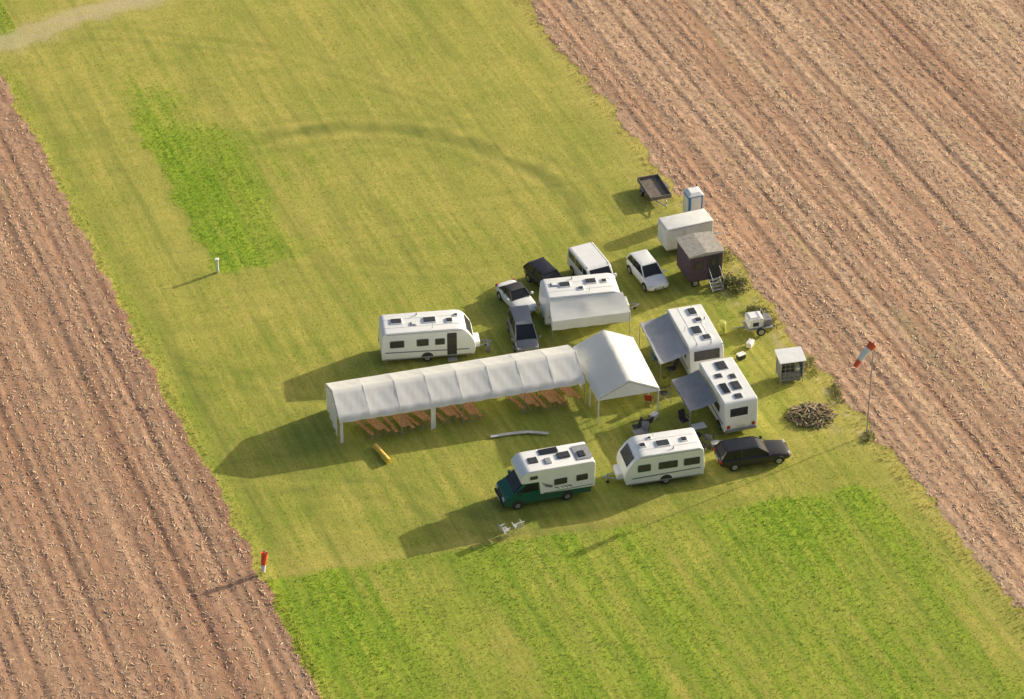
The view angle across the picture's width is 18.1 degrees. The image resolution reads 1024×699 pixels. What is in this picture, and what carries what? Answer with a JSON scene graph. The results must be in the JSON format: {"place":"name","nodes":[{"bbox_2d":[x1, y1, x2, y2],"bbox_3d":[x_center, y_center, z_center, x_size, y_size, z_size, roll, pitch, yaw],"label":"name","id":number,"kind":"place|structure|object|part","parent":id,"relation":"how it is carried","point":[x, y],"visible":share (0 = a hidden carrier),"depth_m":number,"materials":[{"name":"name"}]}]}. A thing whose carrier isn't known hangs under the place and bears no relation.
{"place":"outdoors","nodes":[
{"label":"outdoors","id":0,"kind":"place"},
{"bbox_2d":[0,0,1023,698],"bbox_3d":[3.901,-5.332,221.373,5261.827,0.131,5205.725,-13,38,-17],"label":"ground","id":1,"kind":"structure","parent":0,"point":[346,290],"depth_m":215.16,"materials":[{"name":"green plant"}]},
{"bbox_2d":[215,258,218,272],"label":"runway marker","id":2,"kind":"object","parent":1,"relation":"on","point":[217,265],"visible":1,"depth_m":220.99,"materials":[{"name":"white plastic"}]},
{"bbox_2d":[261,550,267,571],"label":"windsock","id":3,"kind":"object","parent":1,"relation":"on","point":[264,555],"visible":1,"depth_m":194.79,"materials":[{"name":"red fabric"}]},
{"bbox_2d":[355,420,374,438],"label":"beer bench","id":4,"kind":"object","parent":1,"relation":"on","point":[365,428],"visible":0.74,"depth_m":206.20,"materials":[{"name":"brown wood"}]},
{"bbox_2d":[361,418,384,437],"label":"beer table","id":5,"kind":"object","parent":1,"relation":"on","point":[375,424],"visible":0.7,"depth_m":206.10,"materials":[{"name":"brown wood"}]},
{"bbox_2d":[373,443,390,462],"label":"yellow foam roll","id":6,"kind":"object","parent":1,"relation":"on","point":[381,453],"visible":1,"depth_m":204.40,"materials":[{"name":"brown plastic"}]},
{"bbox_2d":[373,418,390,434],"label":"bench","id":7,"kind":"object","parent":1,"relation":"on","point":[387,429],"visible":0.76,"depth_m":206.37,"materials":[{"name":"brown wood"}]},
{"bbox_2d":[382,416,398,435],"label":"beer bench","id":8,"kind":"object","parent":1,"relation":"on","point":[391,425],"visible":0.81,"depth_m":206.54,"materials":[{"name":"brown wood"}]},
{"bbox_2d":[390,414,408,432],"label":"beer table","id":9,"kind":"object","parent":1,"relation":"on","point":[402,423],"visible":0.77,"depth_m":206.41,"materials":[{"name":"brown wood"}]},
{"bbox_2d":[399,413,415,431],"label":"bench","id":10,"kind":"object","parent":1,"relation":"on","point":[409,423],"visible":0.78,"depth_m":206.71,"materials":[{"name":"brown wood"}]},
{"bbox_2d":[402,413,419,428],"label":"bench","id":11,"kind":"object","parent":1,"relation":"on","point":[411,419],"visible":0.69,"depth_m":206.97,"materials":[{"name":"brown wood"}]},
{"bbox_2d":[409,410,428,427],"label":"beer table","id":12,"kind":"object","parent":1,"relation":"on","point":[421,415],"visible":0.66,"depth_m":206.92,"materials":[{"name":"brown wood"}]},
{"bbox_2d":[420,410,430,425],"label":"beer bench","id":13,"kind":"object","parent":1,"relation":"on","point":[422,411],"visible":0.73,"depth_m":207.23,"materials":[{"name":"brown wood"}]},
{"bbox_2d":[378,310,491,362],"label":"caravan","id":14,"kind":"object","parent":1,"relation":"on","point":[427,336],"visible":1,"depth_m":212.19,"materials":[{"name":"plastic"}]},
{"bbox_2d":[390,341,403,347],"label":"window","id":15,"kind":"structure","parent":14,"relation":"in","point":[399,344],"depth_m":211.70,"materials":[{"name":"glass"}]},
{"bbox_2d":[417,339,427,345],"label":"window","id":16,"kind":"structure","parent":14,"relation":"in","point":[424,342],"depth_m":211.86,"materials":[{"name":"glass"}]},
{"bbox_2d":[435,339,444,344],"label":"window","id":17,"kind":"structure","parent":14,"relation":"in","point":[438,341],"depth_m":212.01,"materials":[{"name":"glass"}]},
{"bbox_2d":[447,333,456,354],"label":"door","id":18,"kind":"structure","parent":14,"relation":"in","point":[451,348],"depth_m":212.38,"materials":[{"name":"plastic"}]},
{"bbox_2d":[449,335,454,343],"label":"door window","id":19,"kind":"structure","parent":14,"relation":"in","point":[451,338],"depth_m":212.07,"materials":[{"name":"glass"}]},
{"bbox_2d":[464,315,472,335],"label":"front window","id":20,"kind":"structure","parent":14,"relation":"in","point":[468,325],"depth_m":212.90,"materials":[{"name":"glass"}]},
{"bbox_2d":[426,409,445,424],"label":"beer bench","id":21,"kind":"object","parent":1,"relation":"on","point":[438,415],"visible":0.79,"depth_m":207.27,"materials":[{"name":"brown wood"}]},
{"bbox_2d":[436,406,454,423],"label":"beer table","id":22,"kind":"object","parent":1,"relation":"on","point":[447,411],"visible":0.61,"depth_m":207.27,"materials":[{"name":"brown wood"}]},
{"bbox_2d":[447,405,459,420],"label":"bench","id":23,"kind":"object","parent":1,"relation":"on","point":[456,415],"visible":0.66,"depth_m":207.65,"materials":[{"name":"brown wood"}]},
{"bbox_2d":[323,344,584,444],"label":"marquee tent","id":24,"kind":"object","parent":1,"relation":"on","point":[432,388],"visible":1,"depth_m":206.85,"materials":[{"name":"fabric"}]},
{"bbox_2d":[450,405,467,422],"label":"bench","id":25,"kind":"object","parent":1,"relation":"on","point":[458,411],"visible":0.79,"depth_m":207.66,"materials":[{"name":"brown wood"}]},
{"bbox_2d":[457,402,476,421],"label":"beer table","id":26,"kind":"object","parent":1,"relation":"on","point":[469,408],"visible":0.7,"depth_m":207.44,"materials":[{"name":"brown wood"}]},
{"bbox_2d":[468,402,482,419],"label":"bench","id":27,"kind":"object","parent":1,"relation":"on","point":[476,409],"visible":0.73,"depth_m":207.84,"materials":[{"name":"brown wood"}]},
{"bbox_2d":[486,343,489,351],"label":"gas bottle","id":28,"kind":"object","parent":1,"relation":"on","point":[487,347],"visible":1,"depth_m":213.53,"materials":[{"name":"grey metal"}]},
{"bbox_2d":[497,523,510,538],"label":"camping chair","id":29,"kind":"object","parent":1,"relation":"on","point":[505,529],"visible":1,"depth_m":197.84,"materials":[{"name":"white plastic"}]},
{"bbox_2d":[0,0,1023,698],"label":"corn stubble","id":30,"kind":"object","parent":1,"relation":"on","point":[146,370],"visible":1,"depth_m":218.64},
{"bbox_2d":[0,0,1023,698],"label":"grass","id":31,"kind":"structure","parent":1,"relation":"on","point":[352,594],"depth_m":199.34,"materials":[{"name":"green plant"}]},
{"bbox_2d":[505,396,525,412],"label":"beer bench","id":32,"kind":"object","parent":1,"relation":"on","point":[516,401],"visible":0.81,"depth_m":208.50,"materials":[{"name":"brown wood"}]},
{"bbox_2d":[495,278,537,312],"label":"parked car","id":33,"kind":"object","parent":1,"relation":"on","point":[512,292],"visible":0.91,"depth_m":217.45,"materials":[{"name":"white paint"}]},
{"bbox_2d":[511,519,523,533],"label":"camping chair","id":34,"kind":"object","parent":1,"relation":"on","point":[518,525],"visible":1,"depth_m":198.04,"materials":[{"name":"white plastic"}]},
{"bbox_2d":[490,430,548,437],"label":"white plank","id":35,"kind":"object","parent":1,"relation":"on","point":[518,432],"visible":1,"depth_m":206.42,"materials":[{"name":"white wood"}]},
{"bbox_2d":[507,305,540,352],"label":"parked car","id":36,"kind":"object","parent":1,"relation":"on","point":[521,329],"visible":0.96,"depth_m":213.62,"materials":[{"name":"grey paint"}]},
{"bbox_2d":[515,393,534,411],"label":"beer table","id":37,"kind":"object","parent":1,"relation":"on","point":[528,400],"visible":0.67,"depth_m":208.31,"materials":[{"name":"brown wood"}]},
{"bbox_2d":[525,393,539,409],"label":"beer bench","id":38,"kind":"object","parent":1,"relation":"on","point":[536,404],"visible":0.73,"depth_m":208.62,"materials":[{"name":"brown wood"}]},
{"bbox_2d":[530,392,546,410],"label":"bench","id":39,"kind":"object","parent":1,"relation":"on","point":[537,398],"visible":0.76,"depth_m":208.71,"materials":[{"name":"brown wood"}]},
{"bbox_2d":[494,442,594,509],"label":"camper van","id":40,"kind":"object","parent":1,"relation":"on","point":[566,472],"visible":1,"depth_m":199.86,"materials":[{"name":"green paint"}]},
{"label":"cab window","id":41,"kind":"part","parent":40,"relation":"part of","materials":[{"name":"black glass"}]},
{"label":"box window","id":42,"kind":"part","parent":40,"relation":"part of","materials":[{"name":"glass"}]},
{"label":"box window","id":43,"kind":"part","parent":40,"relation":"part of","materials":[{"name":"glass"}]},
{"bbox_2d":[523,257,566,287],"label":"parked car","id":44,"kind":"object","parent":1,"relation":"on","point":[536,271],"visible":0.51,"depth_m":219.42,"materials":[{"name":"black paint"}]},
{"bbox_2d":[536,390,556,409],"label":"beer table","id":45,"kind":"object","parent":1,"relation":"on","point":[548,396],"visible":0.77,"depth_m":208.58,"materials":[{"name":"brown wood"}]},
{"bbox_2d":[547,390,562,407],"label":"beer bench","id":46,"kind":"object","parent":1,"relation":"on","point":[555,397],"visible":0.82,"depth_m":208.86,"materials":[{"name":"brown wood"}]},
{"bbox_2d":[550,389,566,405],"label":"bench","id":47,"kind":"object","parent":1,"relation":"on","point":[559,396],"visible":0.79,"depth_m":208.97,"materials":[{"name":"brown wood"}]},
{"bbox_2d":[558,387,575,404],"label":"beer table","id":48,"kind":"object","parent":1,"relation":"on","point":[568,392],"visible":0.65,"depth_m":208.93,"materials":[{"name":"brown wood"}]},
{"bbox_2d":[568,386,580,401],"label":"bench","id":49,"kind":"object","parent":1,"relation":"on","point":[575,393],"visible":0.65,"depth_m":209.29,"materials":[{"name":"brown wood"}]},
{"bbox_2d":[539,273,639,325],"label":"caravan","id":50,"kind":"object","parent":1,"relation":"on","point":[576,286],"visible":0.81,"depth_m":215.57,"materials":[{"name":"plastic"}]},
{"bbox_2d":[549,292,630,342],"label":"awning","id":51,"kind":"object","parent":1,"relation":"on","point":[584,311],"visible":1,"depth_m":214.33,"materials":[{"name":"fabric"}]},
{"bbox_2d":[567,242,616,276],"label":"minibus","id":52,"kind":"object","parent":1,"relation":"on","point":[586,259],"visible":0.59,"depth_m":219.52,"materials":[{"name":"white paint"}]},
{"bbox_2d":[569,251,574,263],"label":"side window","id":53,"kind":"structure","parent":52,"relation":"in","point":[571,256],"depth_m":220.24,"materials":[{"name":"black glass"}]},
{"bbox_2d":[575,259,581,271],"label":"side window","id":54,"kind":"structure","parent":52,"relation":"in","point":[577,263],"depth_m":219.44,"materials":[{"name":"black glass"}]},
{"bbox_2d":[573,330,659,423],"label":"party tent","id":55,"kind":"object","parent":1,"relation":"on","point":[614,365],"visible":0.98,"depth_m":208.12,"materials":[{"name":"fabric"}]},
{"bbox_2d":[631,416,643,434],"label":"camping chair","id":56,"kind":"object","parent":1,"relation":"on","point":[636,426],"visible":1,"depth_m":206.43,"materials":[{"name":"fabric"}]},
{"bbox_2d":[632,428,644,435],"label":"camping table","id":57,"kind":"object","parent":1,"relation":"on","point":[636,432],"visible":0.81,"depth_m":205.56,"materials":[{"name":"grey plastic"}]},
{"bbox_2d":[640,421,649,433],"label":"camping chair","id":58,"kind":"object","parent":1,"relation":"on","point":[645,427],"visible":0.82,"depth_m":206.03,"materials":[{"name":"fabric"}]},
{"bbox_2d":[626,249,668,291],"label":"parked car","id":59,"kind":"object","parent":1,"relation":"on","point":[643,267],"visible":1,"depth_m":219.63,"materials":[{"name":"white paint"}]},
{"bbox_2d":[644,393,653,403],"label":"camping chair","id":60,"kind":"object","parent":1,"relation":"on","point":[648,397],"visible":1,"depth_m":208.52,"materials":[{"name":"fabric"}]},
{"bbox_2d":[644,416,653,425],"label":"camping chair","id":61,"kind":"object","parent":1,"relation":"on","point":[649,419],"visible":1,"depth_m":206.58,"materials":[{"name":"fabric"}]},
{"bbox_2d":[602,428,703,486],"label":"caravan","id":62,"kind":"object","parent":1,"relation":"on","point":[664,457],"visible":1,"depth_m":201.60,"materials":[{"name":"plastic"}]},
{"bbox_2d":[620,443,633,466],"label":"front window","id":63,"kind":"structure","parent":62,"relation":"in","point":[626,453],"depth_m":201.61,"materials":[{"name":"glass"}]},
{"bbox_2d":[638,464,650,471],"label":"window","id":64,"kind":"structure","parent":62,"relation":"in","point":[643,468],"depth_m":201.10,"materials":[{"name":"glass"}]},
{"bbox_2d":[659,460,677,468],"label":"window","id":65,"kind":"structure","parent":62,"relation":"in","point":[670,464],"depth_m":201.37,"materials":[{"name":"glass"}]},
{"bbox_2d":[684,457,699,464],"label":"window","id":66,"kind":"structure","parent":62,"relation":"in","point":[690,461],"depth_m":201.66,"materials":[{"name":"glass"}]},
{"bbox_2d":[637,174,671,208],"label":"flatbed trailer","id":67,"kind":"object","parent":1,"relation":"on","point":[654,187],"visible":1,"depth_m":228.95,"materials":[{"name":"metal"}]},
{"bbox_2d":[650,411,658,420],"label":"cool box","id":68,"kind":"object","parent":1,"relation":"on","point":[655,414],"visible":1,"depth_m":207.62,"materials":[{"name":"white plastic"}]},
{"bbox_2d":[650,350,658,363],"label":"camping chair","id":69,"kind":"object","parent":1,"relation":"on","point":[654,357],"visible":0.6,"depth_m":212.36,"materials":[{"name":"blue fabric"}]},
{"bbox_2d":[639,313,688,380],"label":"awning","id":70,"kind":"object","parent":1,"relation":"on","point":[664,339],"visible":1,"depth_m":211.41,"materials":[{"name":"grey fabric"}]},
{"bbox_2d":[659,387,668,399],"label":"camping chair","id":71,"kind":"object","parent":1,"relation":"on","point":[664,392],"visible":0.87,"depth_m":209.32,"materials":[{"name":"fabric"}]},
{"bbox_2d":[660,375,668,385],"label":"yellow crate","id":72,"kind":"object","parent":1,"relation":"on","point":[664,380],"visible":1,"depth_m":210.58,"materials":[{"name":"green plastic"}]},
{"bbox_2d":[666,359,678,375],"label":"camping chair","id":73,"kind":"object","parent":1,"relation":"on","point":[674,366],"visible":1,"depth_m":211.49,"materials":[{"name":"fabric"}]},
{"bbox_2d":[678,409,689,425],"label":"camping chair","id":74,"kind":"object","parent":1,"relation":"on","point":[682,417],"visible":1,"depth_m":207.05,"materials":[{"name":"fabric"}]},
{"bbox_2d":[657,208,720,251],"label":"box trailer","id":75,"kind":"object","parent":1,"relation":"on","point":[671,228],"visible":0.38,"depth_m":222.46,"materials":[{"name":"metal"}]},
{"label":"rear door","id":76,"kind":"part","parent":75,"relation":"part of","materials":[{"name":"white metal"}]},
{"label":"side door","id":77,"kind":"part","parent":75,"relation":"part of","materials":[{"name":"white metal"}]},
{"bbox_2d":[670,370,716,427],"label":"awning","id":78,"kind":"object","parent":1,"relation":"on","point":[694,391],"visible":0.98,"depth_m":206.79,"materials":[{"name":"grey fabric"}]},
{"bbox_2d":[683,184,703,212],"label":"portable toilet","id":79,"kind":"object","parent":1,"relation":"on","point":[693,199],"visible":0.62,"depth_m":225.54,"materials":[{"name":"white plastic"}]},
{"bbox_2d":[691,197,700,210],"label":"door","id":80,"kind":"structure","parent":79,"relation":"in","point":[695,202],"depth_m":225.58,"materials":[{"name":"white plastic"}]},
{"bbox_2d":[667,304,723,374],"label":"caravan","id":81,"kind":"object","parent":1,"relation":"on","point":[698,334],"visible":0.69,"depth_m":210.93,"materials":[{"name":"plastic"}]},
{"bbox_2d":[694,348,719,361],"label":"front window","id":82,"kind":"structure","parent":81,"relation":"in","point":[711,353],"depth_m":210.21,"materials":[{"name":"glass"}]},
{"bbox_2d":[691,422,706,433],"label":"camping table","id":83,"kind":"object","parent":1,"relation":"on","point":[700,425],"visible":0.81,"depth_m":206.08,"materials":[{"name":"grey plastic"}]},
{"bbox_2d":[695,429,702,440],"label":"camping chair","id":84,"kind":"object","parent":1,"relation":"on","point":[699,434],"visible":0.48,"depth_m":205.68,"materials":[{"name":"fabric"}]},
{"bbox_2d":[675,231,725,291],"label":"site wagon","id":85,"kind":"object","parent":1,"relation":"on","point":[699,256],"visible":1,"depth_m":219.24,"materials":[{"name":"wood"}]},
{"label":"window","id":86,"kind":"part","parent":85,"relation":"part of","materials":[{"name":"glass"}]},
{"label":"door","id":87,"kind":"part","parent":85,"relation":"part of","materials":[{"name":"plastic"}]},
{"bbox_2d":[700,440,708,451],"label":"camping chair","id":88,"kind":"object","parent":1,"relation":"on","point":[704,445],"visible":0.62,"depth_m":204.50,"materials":[{"name":"fabric"}]},
{"bbox_2d":[704,432,713,442],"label":"camping chair","id":89,"kind":"object","parent":1,"relation":"on","point":[708,437],"visible":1,"depth_m":205.16,"materials":[{"name":"fabric"}]},
{"bbox_2d":[710,440,718,448],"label":"cool box","id":90,"kind":"object","parent":1,"relation":"on","point":[713,443],"visible":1,"depth_m":205.16,"materials":[{"name":"white plastic"}]},
{"bbox_2d":[717,319,725,334],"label":"water barrel","id":91,"kind":"object","parent":1,"relation":"on","point":[721,326],"visible":0.99,"depth_m":215.02,"materials":[{"name":"yellow plastic"}]},
{"bbox_2d":[699,357,757,433],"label":"motorhome","id":92,"kind":"object","parent":1,"relation":"on","point":[733,408],"visible":0.88,"depth_m":206.05,"materials":[{"name":"plastic"}]},
{"bbox_2d":[714,402,719,411],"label":"side window","id":93,"kind":"structure","parent":92,"relation":"in","point":[716,404],"depth_m":206.19,"materials":[{"name":"glass"}]},
{"bbox_2d":[730,406,747,416],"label":"end window","id":94,"kind":"structure","parent":92,"relation":"in","point":[743,410],"depth_m":205.34,"materials":[{"name":"glass"}]},
{"bbox_2d":[722,246,735,263],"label":"weed bush","id":95,"kind":"object","parent":1,"relation":"on","point":[727,256],"visible":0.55,"depth_m":222.72,"materials":[{"name":"green plant"}]},
{"bbox_2d":[716,270,751,294],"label":"weed bush","id":96,"kind":"object","parent":1,"relation":"on","point":[732,280],"visible":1,"depth_m":219.65,"materials":[{"name":"green plant"}]},
{"bbox_2d":[736,351,745,360],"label":"cool box","id":97,"kind":"object","parent":1,"relation":"on","point":[740,355],"visible":1,"depth_m":212.96,"materials":[{"name":"plastic"}]},
{"bbox_2d":[746,338,754,348],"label":"cool box","id":98,"kind":"object","parent":1,"relation":"on","point":[749,343],"visible":1,"depth_m":214.05,"materials":[{"name":"white plastic"}]},
{"bbox_2d":[713,436,790,470],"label":"estate car","id":99,"kind":"object","parent":1,"relation":"on","point":[734,454],"visible":1,"depth_m":203.31,"materials":[{"name":"black paint"}]},
{"bbox_2d":[733,308,772,335],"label":"equipment trailer","id":100,"kind":"object","parent":1,"relation":"on","point":[759,322],"visible":1,"depth_m":215.07,"materials":[{"name":"metal"}]},
{"bbox_2d":[742,303,772,314],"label":"weed bush","id":101,"kind":"object","parent":1,"relation":"on","point":[752,308],"visible":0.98,"depth_m":217.42,"materials":[{"name":"green plant"}]},
{"bbox_2d":[765,312,778,331],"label":"weed bush","id":102,"kind":"object","parent":1,"relation":"on","point":[774,318],"visible":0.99,"depth_m":216.15,"materials":[{"name":"green plant"}]},
{"bbox_2d":[774,346,806,384],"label":"storage cage","id":103,"kind":"object","parent":1,"relation":"on","point":[790,364],"visible":1,"depth_m":210.50,"materials":[{"name":"metal"}]},
{"bbox_2d":[784,400,837,428],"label":"brush pile","id":104,"kind":"object","parent":1,"relation":"on","point":[816,410],"visible":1,"depth_m":207.74,"materials":[{"name":"brown wood"}]},
{"bbox_2d":[804,354,819,377],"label":"weed bush","id":105,"kind":"object","parent":1,"relation":"on","point":[807,363],"visible":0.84,"depth_m":212.36,"materials":[{"name":"green plant"}]},
{"bbox_2d":[830,381,845,404],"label":"weed bush","id":106,"kind":"object","parent":1,"relation":"on","point":[834,388],"visible":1,"depth_m":209.85,"materials":[{"name":"green plant"}]},
{"bbox_2d":[853,341,875,432],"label":"windsock","id":107,"kind":"object","parent":1,"relation":"on","point":[868,349],"visible":1,"depth_m":202.23,"materials":[{"name":"fabric"}]},
{"bbox_2d":[863,429,875,442],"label":"weed bush","id":108,"kind":"object","parent":1,"relation":"on","point":[869,436],"visible":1,"depth_m":206.09,"materials":[{"name":"green plant"}]}
]}

